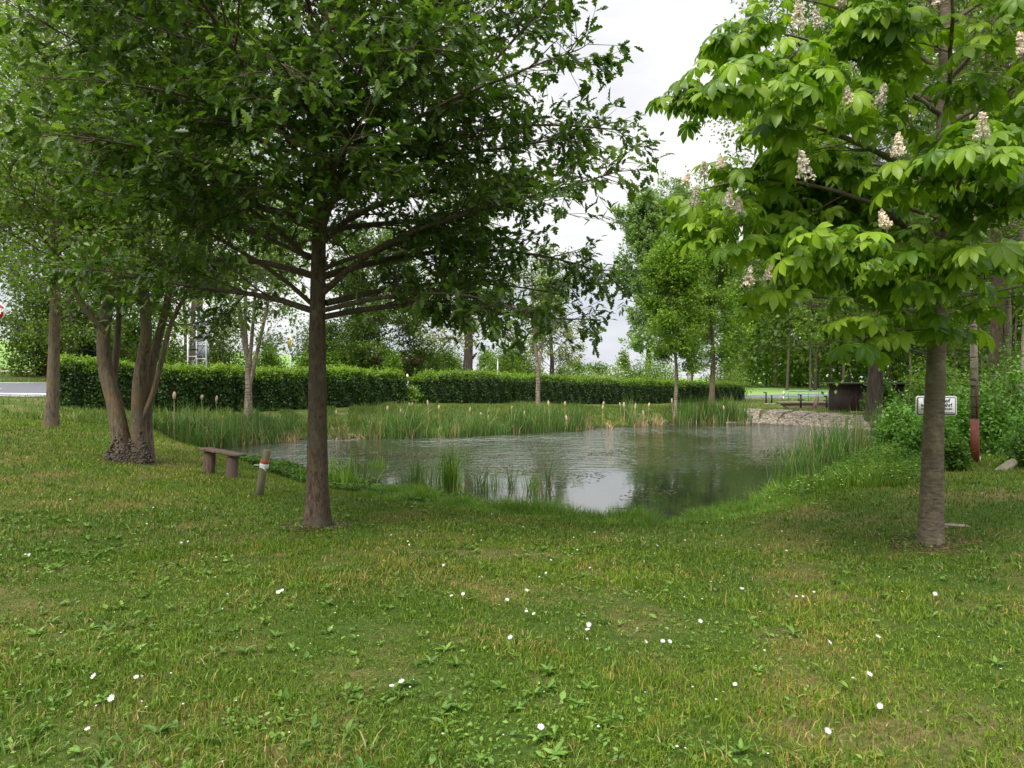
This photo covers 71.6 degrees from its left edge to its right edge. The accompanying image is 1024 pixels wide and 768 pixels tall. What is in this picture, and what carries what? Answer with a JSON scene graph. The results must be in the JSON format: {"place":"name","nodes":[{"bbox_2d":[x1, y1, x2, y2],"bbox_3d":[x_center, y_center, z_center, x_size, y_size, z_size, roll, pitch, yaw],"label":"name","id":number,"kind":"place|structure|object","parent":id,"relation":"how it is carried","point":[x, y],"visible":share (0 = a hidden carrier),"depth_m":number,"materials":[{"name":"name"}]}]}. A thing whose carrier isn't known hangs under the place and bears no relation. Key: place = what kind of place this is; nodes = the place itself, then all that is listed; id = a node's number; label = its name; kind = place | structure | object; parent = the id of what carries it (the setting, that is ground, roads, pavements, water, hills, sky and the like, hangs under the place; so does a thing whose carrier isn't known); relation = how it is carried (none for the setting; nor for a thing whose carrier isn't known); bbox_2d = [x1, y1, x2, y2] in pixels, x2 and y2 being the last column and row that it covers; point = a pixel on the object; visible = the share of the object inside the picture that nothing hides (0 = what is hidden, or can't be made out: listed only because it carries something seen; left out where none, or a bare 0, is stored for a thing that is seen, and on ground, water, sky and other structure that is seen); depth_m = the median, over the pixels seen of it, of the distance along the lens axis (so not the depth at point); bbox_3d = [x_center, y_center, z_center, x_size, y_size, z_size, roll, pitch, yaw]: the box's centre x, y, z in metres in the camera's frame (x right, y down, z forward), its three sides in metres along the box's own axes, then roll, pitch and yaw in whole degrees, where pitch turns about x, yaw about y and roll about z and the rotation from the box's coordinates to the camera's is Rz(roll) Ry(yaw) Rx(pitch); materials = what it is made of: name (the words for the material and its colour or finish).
{"place":"outdoors","nodes":[
{"label":"outdoors","id":0,"kind":"place"},
{"bbox_2d":[0,375,957,446],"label":"bank grass","id":1,"kind":"structure","parent":0,"point":[354,417],"depth_m":28.86,"materials":[{"name":"green plant"}]},
{"bbox_2d":[0,382,979,397],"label":"road","id":2,"kind":"structure","parent":0,"point":[25,387],"depth_m":32.75,"materials":[{"name":"grey asphalt"}]},
{"bbox_2d":[0,0,1018,377],"label":"sky","id":3,"kind":"structure","parent":0,"point":[671,34],"materials":[{"name":"white"}]},
{"bbox_2d":[0,340,1023,767],"bbox_3d":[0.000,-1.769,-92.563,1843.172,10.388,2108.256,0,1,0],"label":"ground","id":4,"kind":"structure","parent":0,"point":[374,622],"depth_m":4.70,"materials":[{"name":"green plant"}]},
{"bbox_2d":[0,265,95,376],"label":"bush","id":5,"kind":"object","parent":4,"relation":"on","point":[39,367],"visible":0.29,"depth_m":39.84,"materials":[{"name":"green plant"}]},
{"bbox_2d":[0,0,139,255],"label":"tall willow","id":6,"kind":"object","parent":4,"relation":"on","point":[2,9],"visible":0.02,"depth_m":55.15,"materials":[{"name":"green plant"}]},
{"bbox_2d":[0,109,168,374],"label":"dense tree","id":7,"kind":"object","parent":4,"relation":"on","point":[69,338],"visible":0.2,"depth_m":38.27,"materials":[{"name":"green plant"}]},
{"bbox_2d":[0,0,170,426],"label":"roadside maple","id":8,"kind":"object","parent":4,"relation":"on","point":[51,412],"visible":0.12,"depth_m":17.17,"materials":[{"name":"green plant"}]},
{"bbox_2d":[60,293,131,359],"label":"bush","id":9,"kind":"object","parent":4,"relation":"on","point":[89,347],"visible":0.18,"depth_m":42.07,"materials":[{"name":"green plant"}]},
{"bbox_2d":[110,299,183,366],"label":"bush","id":10,"kind":"object","parent":4,"relation":"on","point":[133,335],"visible":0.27,"depth_m":44.31,"materials":[{"name":"green plant"}]},
{"bbox_2d":[0,0,312,464],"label":"field maple","id":11,"kind":"object","parent":4,"relation":"on","point":[137,447],"visible":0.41,"depth_m":12.55,"materials":[{"name":"green plant"}]},
{"bbox_2d":[151,325,186,365],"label":"bush","id":12,"kind":"object","parent":4,"relation":"on","point":[174,351],"visible":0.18,"depth_m":47.89,"materials":[{"name":"green plant"}]},
{"bbox_2d":[80,0,282,365],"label":"tall willow","id":13,"kind":"object","parent":4,"relation":"on","point":[198,305],"visible":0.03,"depth_m":41.69,"materials":[{"name":"green plant"}]},
{"bbox_2d":[130,223,248,363],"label":"roadside tree","id":14,"kind":"object","parent":4,"relation":"on","point":[184,306],"visible":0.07,"depth_m":51.53,"materials":[{"name":"green plant"}]},
{"bbox_2d":[187,306,209,365],"bbox_3d":[-15.150,-1.463,34.236,0.121,4.384,2.717,-1,1,-44],"label":"sign frame","id":15,"kind":"object","parent":4,"relation":"on","point":[203,350],"visible":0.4,"depth_m":33.91,"materials":[{"name":"metal"}]},
{"bbox_2d":[198,447,246,478],"bbox_3d":[-5.146,1.448,12.614,0.866,0.615,0.290,0,1,20],"label":"log bench","id":16,"kind":"object","parent":4,"relation":"on","point":[232,463],"visible":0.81,"depth_m":12.55,"materials":[{"name":"brown wood"}]},
{"bbox_2d":[186,317,259,367],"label":"bush","id":17,"kind":"object","parent":4,"relation":"on","point":[219,347],"visible":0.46,"depth_m":49.52,"materials":[{"name":"green plant"}]},
{"bbox_2d":[60,351,409,411],"bbox_3d":[-10.650,-0.034,29.394,14.270,2.374,1.902,0,1,-40],"label":"hedge","id":18,"kind":"object","parent":4,"relation":"on","point":[80,385],"visible":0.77,"depth_m":28.18,"materials":[{"name":"green plant"}]},
{"bbox_2d":[163,138,311,418],"bbox_3d":[-8.974,-3.835,24.819,5.671,10.772,5.890,0,1,35],"label":"sycamore sapling","id":19,"kind":"object","parent":4,"relation":"on","point":[250,367],"visible":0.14,"depth_m":24.97,"materials":[{"name":"green plant"}]},
{"bbox_2d":[255,449,270,495],"bbox_3d":[-3.766,1.413,10.709,0.260,0.860,0.150,0,1,0],"label":"wooden post","id":20,"kind":"object","parent":4,"relation":"on","point":[262,472],"visible":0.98,"depth_m":10.66,"materials":[{"name":"brown wood"}]},
{"bbox_2d":[252,326,288,370],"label":"bush","id":21,"kind":"object","parent":4,"relation":"on","point":[270,361],"visible":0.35,"depth_m":49.75,"materials":[{"name":"green plant"}]},
{"bbox_2d":[295,350,308,367],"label":"bush","id":22,"kind":"object","parent":4,"relation":"on","point":[305,360],"visible":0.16,"depth_m":45.82,"materials":[{"name":"green plant"}]},
{"bbox_2d":[280,302,347,370],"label":"bush","id":23,"kind":"object","parent":4,"relation":"on","point":[297,353],"visible":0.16,"depth_m":49.52,"materials":[{"name":"green plant"}]},
{"bbox_2d":[0,0,674,527],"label":"oak tree","id":24,"kind":"object","parent":4,"relation":"on","point":[388,54],"visible":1,"depth_m":7.12,"materials":[{"name":"green plant"}]},
{"bbox_2d":[326,320,363,368],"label":"bush","id":25,"kind":"object","parent":4,"relation":"on","point":[335,357],"visible":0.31,"depth_m":47.58,"materials":[{"name":"green plant"}]},
{"bbox_2d":[339,306,397,369],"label":"bush","id":26,"kind":"object","parent":4,"relation":"on","point":[368,363],"visible":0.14,"depth_m":51.08,"materials":[{"name":"green plant"}]},
{"bbox_2d":[307,218,443,373],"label":"dense tree","id":27,"kind":"object","parent":4,"relation":"on","point":[381,319],"visible":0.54,"depth_m":48.63,"materials":[{"name":"green plant"}]},
{"bbox_2d":[382,340,406,372],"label":"bush","id":28,"kind":"object","parent":4,"relation":"on","point":[393,360],"visible":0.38,"depth_m":45.65,"materials":[{"name":"green plant"}]},
{"bbox_2d":[397,383,423,402],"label":"weedy bush","id":29,"kind":"object","parent":4,"relation":"on","point":[413,395],"visible":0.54,"depth_m":33.73,"materials":[{"name":"green plant"}]},
{"bbox_2d":[409,350,448,386],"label":"bush","id":30,"kind":"object","parent":4,"relation":"on","point":[436,369],"visible":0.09,"depth_m":49.69,"materials":[{"name":"green plant"}]},
{"bbox_2d":[419,331,463,371],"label":"bush","id":31,"kind":"object","parent":4,"relation":"on","point":[451,362],"visible":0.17,"depth_m":57.23,"materials":[{"name":"green plant"}]},
{"bbox_2d":[408,152,528,377],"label":"old willow","id":32,"kind":"object","parent":4,"relation":"on","point":[468,349],"visible":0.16,"depth_m":47.72,"materials":[{"name":"green plant"}]},
{"bbox_2d":[475,341,494,371],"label":"distant tree","id":33,"kind":"object","parent":4,"relation":"on","point":[484,359],"visible":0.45,"depth_m":169.01,"materials":[{"name":"green plant"}]},
{"bbox_2d":[489,345,531,379],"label":"bush","id":34,"kind":"object","parent":4,"relation":"on","point":[510,367],"visible":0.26,"depth_m":57.67,"materials":[{"name":"green plant"}]},
{"bbox_2d":[19,493,1001,753],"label":"tiny daisies","id":35,"kind":"object","parent":4,"relation":"on","point":[529,589],"visible":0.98,"depth_m":4.35,"materials":[{"name":"white plant"}]},
{"bbox_2d":[0,481,1023,767],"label":"lawn weeds","id":36,"kind":"object","parent":4,"relation":"on","point":[558,749],"visible":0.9,"depth_m":4.02,"materials":[{"name":"green plant"}]},
{"bbox_2d":[477,328,548,374],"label":"bush","id":37,"kind":"object","parent":4,"relation":"on","point":[527,363],"visible":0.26,"depth_m":59.14,"materials":[{"name":"green plant"}]},
{"bbox_2d":[91,457,982,553],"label":"leaf litter","id":38,"kind":"object","parent":4,"relation":"on","point":[895,546],"visible":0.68,"depth_m":7.08,"materials":[{"name":"brown plant"}]},
{"bbox_2d":[503,238,575,406],"bbox_3d":[1.070,-2.696,32.873,3.936,8.124,3.649,0,1,0],"label":"young ash","id":39,"kind":"object","parent":4,"relation":"on","point":[541,295],"visible":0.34,"depth_m":32.80,"materials":[{"name":"green plant"}]},
{"bbox_2d":[524,269,587,380],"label":"weeping birch","id":40,"kind":"object","parent":4,"relation":"on","point":[566,335],"visible":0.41,"depth_m":55.88,"materials":[{"name":"green plant"}]},
{"bbox_2d":[554,363,578,378],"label":"hawthorn","id":41,"kind":"object","parent":4,"relation":"on","point":[567,371],"visible":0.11,"depth_m":59.55,"materials":[{"name":"green plant"}]},
{"bbox_2d":[408,367,744,403],"bbox_3d":[5.917,0.222,43.231,27.886,2.361,1.903,0,1,-40],"label":"hedge","id":42,"kind":"object","parent":4,"relation":"on","point":[457,386],"visible":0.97,"depth_m":39.55,"materials":[{"name":"green plant"}]},
{"bbox_2d":[563,356,591,375],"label":"distant tree","id":43,"kind":"object","parent":4,"relation":"on","point":[579,368],"visible":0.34,"depth_m":168.67,"materials":[{"name":"green plant"}]},
{"bbox_2d":[198,432,967,502],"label":"creeping plants","id":44,"kind":"object","parent":4,"relation":"on","point":[292,469],"visible":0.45,"depth_m":12.37,"materials":[{"name":"green plant"}]},
{"bbox_2d":[586,360,616,376],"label":"distant tree","id":45,"kind":"object","parent":4,"relation":"on","point":[596,368],"visible":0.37,"depth_m":169.06,"materials":[{"name":"green plant"}]},
{"bbox_2d":[601,362,630,379],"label":"hawthorn","id":46,"kind":"object","parent":4,"relation":"on","point":[613,373],"visible":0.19,"depth_m":59.61,"materials":[{"name":"green plant"}]},
{"bbox_2d":[613,344,633,373],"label":"distant tree","id":47,"kind":"object","parent":4,"relation":"on","point":[625,360],"visible":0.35,"depth_m":169.68,"materials":[{"name":"green plant"}]},
{"bbox_2d":[616,355,655,383],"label":"bush","id":48,"kind":"object","parent":4,"relation":"on","point":[632,371],"visible":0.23,"depth_m":59.60,"materials":[{"name":"green plant"}]},
{"bbox_2d":[609,183,674,373],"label":"poplar tree","id":49,"kind":"object","parent":4,"relation":"on","point":[640,232],"visible":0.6,"depth_m":80.85,"materials":[{"name":"green plant"}]},
{"bbox_2d":[631,345,694,385],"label":"bush","id":50,"kind":"object","parent":4,"relation":"on","point":[668,373],"visible":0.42,"depth_m":57.38,"materials":[{"name":"green plant"}]},
{"bbox_2d":[632,229,712,420],"bbox_3d":[7.274,-2.593,31.938,3.854,8.750,3.456,0,1,0],"label":"waterside maple","id":51,"kind":"object","parent":4,"relation":"on","point":[673,275],"visible":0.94,"depth_m":31.57,"materials":[{"name":"green plant"}]},
{"bbox_2d":[639,165,735,381],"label":"poplar tree","id":52,"kind":"object","parent":4,"relation":"on","point":[677,187],"visible":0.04,"depth_m":85.92,"materials":[{"name":"green plant"}]},
{"bbox_2d":[675,238,754,402],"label":"tree","id":53,"kind":"object","parent":4,"relation":"on","point":[711,302],"visible":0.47,"depth_m":45.36,"materials":[{"name":"green plant"}]},
{"bbox_2d":[692,358,758,396],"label":"bush","id":54,"kind":"object","parent":4,"relation":"on","point":[725,377],"visible":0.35,"depth_m":63.66,"materials":[{"name":"green plant"}]},
{"bbox_2d":[723,253,765,383],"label":"tree","id":55,"kind":"object","parent":4,"relation":"on","point":[745,304],"visible":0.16,"depth_m":86.10,"materials":[{"name":"green plant"}]},
{"bbox_2d":[758,273,791,387],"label":"tree","id":56,"kind":"object","parent":4,"relation":"on","point":[781,340],"visible":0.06,"depth_m":89.55,"materials":[{"name":"green plant"}]},
{"bbox_2d":[754,214,816,389],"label":"tree","id":57,"kind":"object","parent":4,"relation":"on","point":[788,354],"visible":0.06,"depth_m":79.93,"materials":[{"name":"green plant"}]},
{"bbox_2d":[761,274,809,341],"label":"tree","id":58,"kind":"object","parent":4,"relation":"on","point":[785,328],"visible":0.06,"depth_m":84.44,"materials":[{"name":"green plant"}]},
{"bbox_2d":[718,408,883,430],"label":"gravel","id":59,"kind":"structure","parent":4,"relation":"on","point":[797,418],"depth_m":31.12,"materials":[{"name":"beige gravel"}]},
{"bbox_2d":[776,401,828,409],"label":"culvert bridge","id":60,"kind":"structure","parent":4,"relation":"on","point":[796,404],"depth_m":41.01,"materials":[{"name":"concrete"}]},
{"bbox_2d":[785,298,828,390],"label":"tree","id":61,"kind":"object","parent":4,"relation":"on","point":[800,332],"visible":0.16,"depth_m":75.86,"materials":[{"name":"green plant"}]},
{"bbox_2d":[791,209,838,389],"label":"tree","id":62,"kind":"object","parent":4,"relation":"on","point":[815,378],"visible":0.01,"depth_m":79.88,"materials":[{"name":"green plant"}]},
{"bbox_2d":[645,0,1023,546],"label":"chestnut tree","id":63,"kind":"object","parent":4,"relation":"on","point":[874,237],"visible":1,"depth_m":5.88,"materials":[{"name":"green plant"}]},
{"bbox_2d":[812,279,871,381],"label":"tree","id":64,"kind":"object","parent":4,"relation":"on","point":[843,373],"visible":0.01,"depth_m":79.91,"materials":[{"name":"green plant"}]},
{"bbox_2d":[695,0,1022,420],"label":"pondside oak","id":65,"kind":"object","parent":4,"relation":"on","point":[875,383],"visible":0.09,"depth_m":29.00,"materials":[{"name":"green plant"}]},
{"bbox_2d":[820,382,913,412],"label":"shed","id":66,"kind":"structure","parent":4,"relation":"on","point":[847,396],"depth_m":33.59,"materials":[{"name":"wood"}]},
{"bbox_2d":[719,286,1021,386],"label":"woodland","id":67,"kind":"object","parent":4,"relation":"on","point":[758,368],"visible":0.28,"depth_m":95.65,"materials":[{"name":"green plant"}]},
{"bbox_2d":[859,372,900,415],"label":"shrub","id":68,"kind":"object","parent":4,"relation":"on","point":[889,391],"visible":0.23,"depth_m":29.75,"materials":[{"name":"green plant"}]},
{"bbox_2d":[864,389,920,450],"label":"shrub","id":69,"kind":"object","parent":4,"relation":"on","point":[896,418],"visible":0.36,"depth_m":14.49,"materials":[{"name":"green plant"}]},
{"bbox_2d":[865,379,947,432],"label":"shrub","id":70,"kind":"object","parent":4,"relation":"on","point":[908,396],"visible":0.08,"depth_m":23.94,"materials":[{"name":"green plant"}]},
{"bbox_2d":[792,0,1023,405],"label":"lakeside alder","id":71,"kind":"object","parent":4,"relation":"on","point":[996,331],"visible":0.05,"depth_m":19.88,"materials":[{"name":"green plant"}]},
{"bbox_2d":[883,354,969,405],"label":"shrub","id":72,"kind":"object","parent":4,"relation":"on","point":[921,384],"visible":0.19,"depth_m":33.81,"materials":[{"name":"green plant"}]},
{"bbox_2d":[887,404,969,459],"bbox_3d":[7.308,0.807,12.412,1.328,1.178,1.273,0,1,31],"label":"shrub","id":73,"kind":"object","parent":4,"relation":"on","point":[914,440],"visible":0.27,"depth_m":12.32,"materials":[{"name":"green plant"}]},
{"bbox_2d":[847,0,1023,412],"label":"lakeside alder","id":74,"kind":"object","parent":4,"relation":"on","point":[987,64],"visible":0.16,"depth_m":15.53,"materials":[{"name":"green plant"}]},
{"bbox_2d":[916,396,956,415],"bbox_3d":[5.858,0.865,9.846,0.565,1.399,0.096,0,1,0],"label":"warning sign","id":75,"kind":"object","parent":4,"relation":"on","point":[950,405],"visible":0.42,"depth_m":9.80,"materials":[{"name":"metal"}]},
{"bbox_2d":[944,434,982,471],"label":"shrub","id":76,"kind":"object","parent":4,"relation":"on","point":[957,455],"visible":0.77,"depth_m":10.85,"materials":[{"name":"green plant"}]},
{"bbox_2d":[912,348,1018,437],"bbox_3d":[11.923,0.267,17.904,3.157,2.374,2.971,0,1,0],"label":"shrub","id":77,"kind":"object","parent":4,"relation":"on","point":[983,379],"visible":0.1,"depth_m":17.88,"materials":[{"name":"green plant"}]},
{"bbox_2d":[970,114,979,462],"bbox_3d":[7.680,-1.475,11.786,0.188,5.965,0.133,0,1,0],"label":"painted pole","id":78,"kind":"object","parent":4,"relation":"on","point":[974,425],"visible":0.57,"depth_m":11.76,"materials":[{"name":"red paint"}]},
{"bbox_2d":[945,372,1011,453],"bbox_3d":[8.807,0.498,13.584,1.591,1.801,1.648,0,1,33],"label":"shrub","id":79,"kind":"object","parent":4,"relation":"on","point":[964,409],"visible":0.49,"depth_m":13.45,"materials":[{"name":"green plant"}]},
{"bbox_2d":[957,232,1004,381],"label":"tree","id":80,"kind":"object","parent":4,"relation":"on","point":[988,332],"visible":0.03,"depth_m":80.33,"materials":[{"name":"green plant"}]},
{"bbox_2d":[953,11,1019,408],"bbox_3d":[16.756,-5.809,24.122,5.160,14.801,5.430,0,1,0],"label":"lakeside alder","id":81,"kind":"object","parent":4,"relation":"on","point":[1008,309],"visible":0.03,"depth_m":23.90,"materials":[{"name":"green plant"}]},
{"bbox_2d":[961,331,1023,455],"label":"shrub","id":82,"kind":"object","parent":4,"relation":"on","point":[1019,397],"visible":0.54,"depth_m":12.88,"materials":[{"name":"green plant"}]},
{"bbox_2d":[981,320,1021,409],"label":"shrub","id":83,"kind":"object","parent":4,"relation":"on","point":[1006,358],"visible":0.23,"depth_m":20.13,"materials":[{"name":"green plant"}]},
{"bbox_2d":[989,294,1022,382],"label":"tree","id":84,"kind":"object","parent":4,"relation":"on","point":[1018,333],"visible":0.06,"depth_m":82.84,"materials":[{"name":"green plant"}]},
{"bbox_2d":[989,212,1022,387],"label":"tree","id":85,"kind":"object","parent":4,"relation":"on","point":[1015,328],"visible":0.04,"depth_m":81.49,"materials":[{"name":"green plant"}]},
{"bbox_2d":[995,459,1017,470],"bbox_3d":[7.321,1.254,10.507,0.314,0.291,0.224,0,1,0],"label":"boulder","id":86,"kind":"object","parent":4,"relation":"on","point":[1009,464],"visible":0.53,"depth_m":10.47,"materials":[{"name":"grey stone"}]},
{"bbox_2d":[991,401,1023,464],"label":"shrub","id":87,"kind":"object","parent":4,"relation":"on","point":[1012,447],"visible":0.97,"depth_m":10.68,"materials":[{"name":"green plant"}]},
{"bbox_2d":[218,423,880,520],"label":"water","id":88,"kind":"structure","parent":0,"point":[694,475],"depth_m":17.71,"materials":[{"name":"liquid"}]},
{"bbox_2d":[295,451,387,484],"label":"reed clump","id":89,"kind":"object","parent":88,"relation":"in","point":[347,474],"visible":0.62,"depth_m":13.33,"materials":[{"name":"green plant"}]},
{"bbox_2d":[361,452,391,467],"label":"reed clump","id":90,"kind":"object","parent":88,"relation":"in","point":[378,466],"visible":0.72,"depth_m":16.11,"materials":[{"name":"green plant"}]},
{"bbox_2d":[394,455,451,489],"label":"reed clump","id":91,"kind":"object","parent":88,"relation":"in","point":[419,479],"visible":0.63,"depth_m":12.94,"materials":[{"name":"green plant"}]},
{"bbox_2d":[153,390,753,447],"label":"reeds","id":92,"kind":"object","parent":88,"relation":"in","point":[223,435],"visible":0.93,"depth_m":24.50,"materials":[{"name":"green plant"}]},
{"bbox_2d":[431,441,481,494],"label":"reed clump","id":93,"kind":"object","parent":88,"relation":"in","point":[449,476],"visible":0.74,"depth_m":12.39,"materials":[{"name":"green plant"}]},
{"bbox_2d":[472,464,494,491],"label":"reed clump","id":94,"kind":"object","parent":88,"relation":"in","point":[482,487],"visible":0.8,"depth_m":12.80,"materials":[{"name":"green plant"}]},
{"bbox_2d":[235,411,747,445],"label":"dry reeds","id":95,"kind":"object","parent":88,"relation":"on","point":[586,428],"visible":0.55,"depth_m":24.44,"materials":[{"name":"plant"}]},
{"bbox_2d":[247,447,798,500],"bbox_3d":[-0.299,1.893,16.197,16.739,0.011,10.424,0,1,0],"label":"pond weed","id":96,"kind":"object","parent":88,"relation":"on","point":[601,453],"visible":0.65,"depth_m":16.28,"materials":[{"name":"green plant"}]},
{"bbox_2d":[518,468,543,491],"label":"reed clump","id":97,"kind":"object","parent":88,"relation":"in","point":[529,485],"visible":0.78,"depth_m":12.74,"materials":[{"name":"green plant"}]},
{"bbox_2d":[756,435,824,484],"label":"reed clump","id":98,"kind":"object","parent":88,"relation":"in","point":[797,466],"visible":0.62,"depth_m":12.69,"materials":[{"name":"green plant"}]},
{"bbox_2d":[761,408,866,480],"bbox_3d":[5.729,1.189,13.539,2.165,1.596,1.948,0,1,0],"label":"reed clump","id":99,"kind":"object","parent":88,"relation":"in","point":[828,452],"visible":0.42,"depth_m":13.26,"materials":[{"name":"green plant"}]},
{"bbox_2d":[793,398,899,460],"bbox_3d":[7.357,1.067,15.299,2.755,1.807,2.239,0,1,-20],"label":"reed clump","id":100,"kind":"object","parent":88,"relation":"in","point":[859,443],"visible":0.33,"depth_m":15.10,"materials":[{"name":"green plant"}]},
{"bbox_2d":[353,438,920,525],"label":"shore grass","id":101,"kind":"structure","parent":0,"point":[763,501],"depth_m":10.33,"materials":[{"name":"green plant"}]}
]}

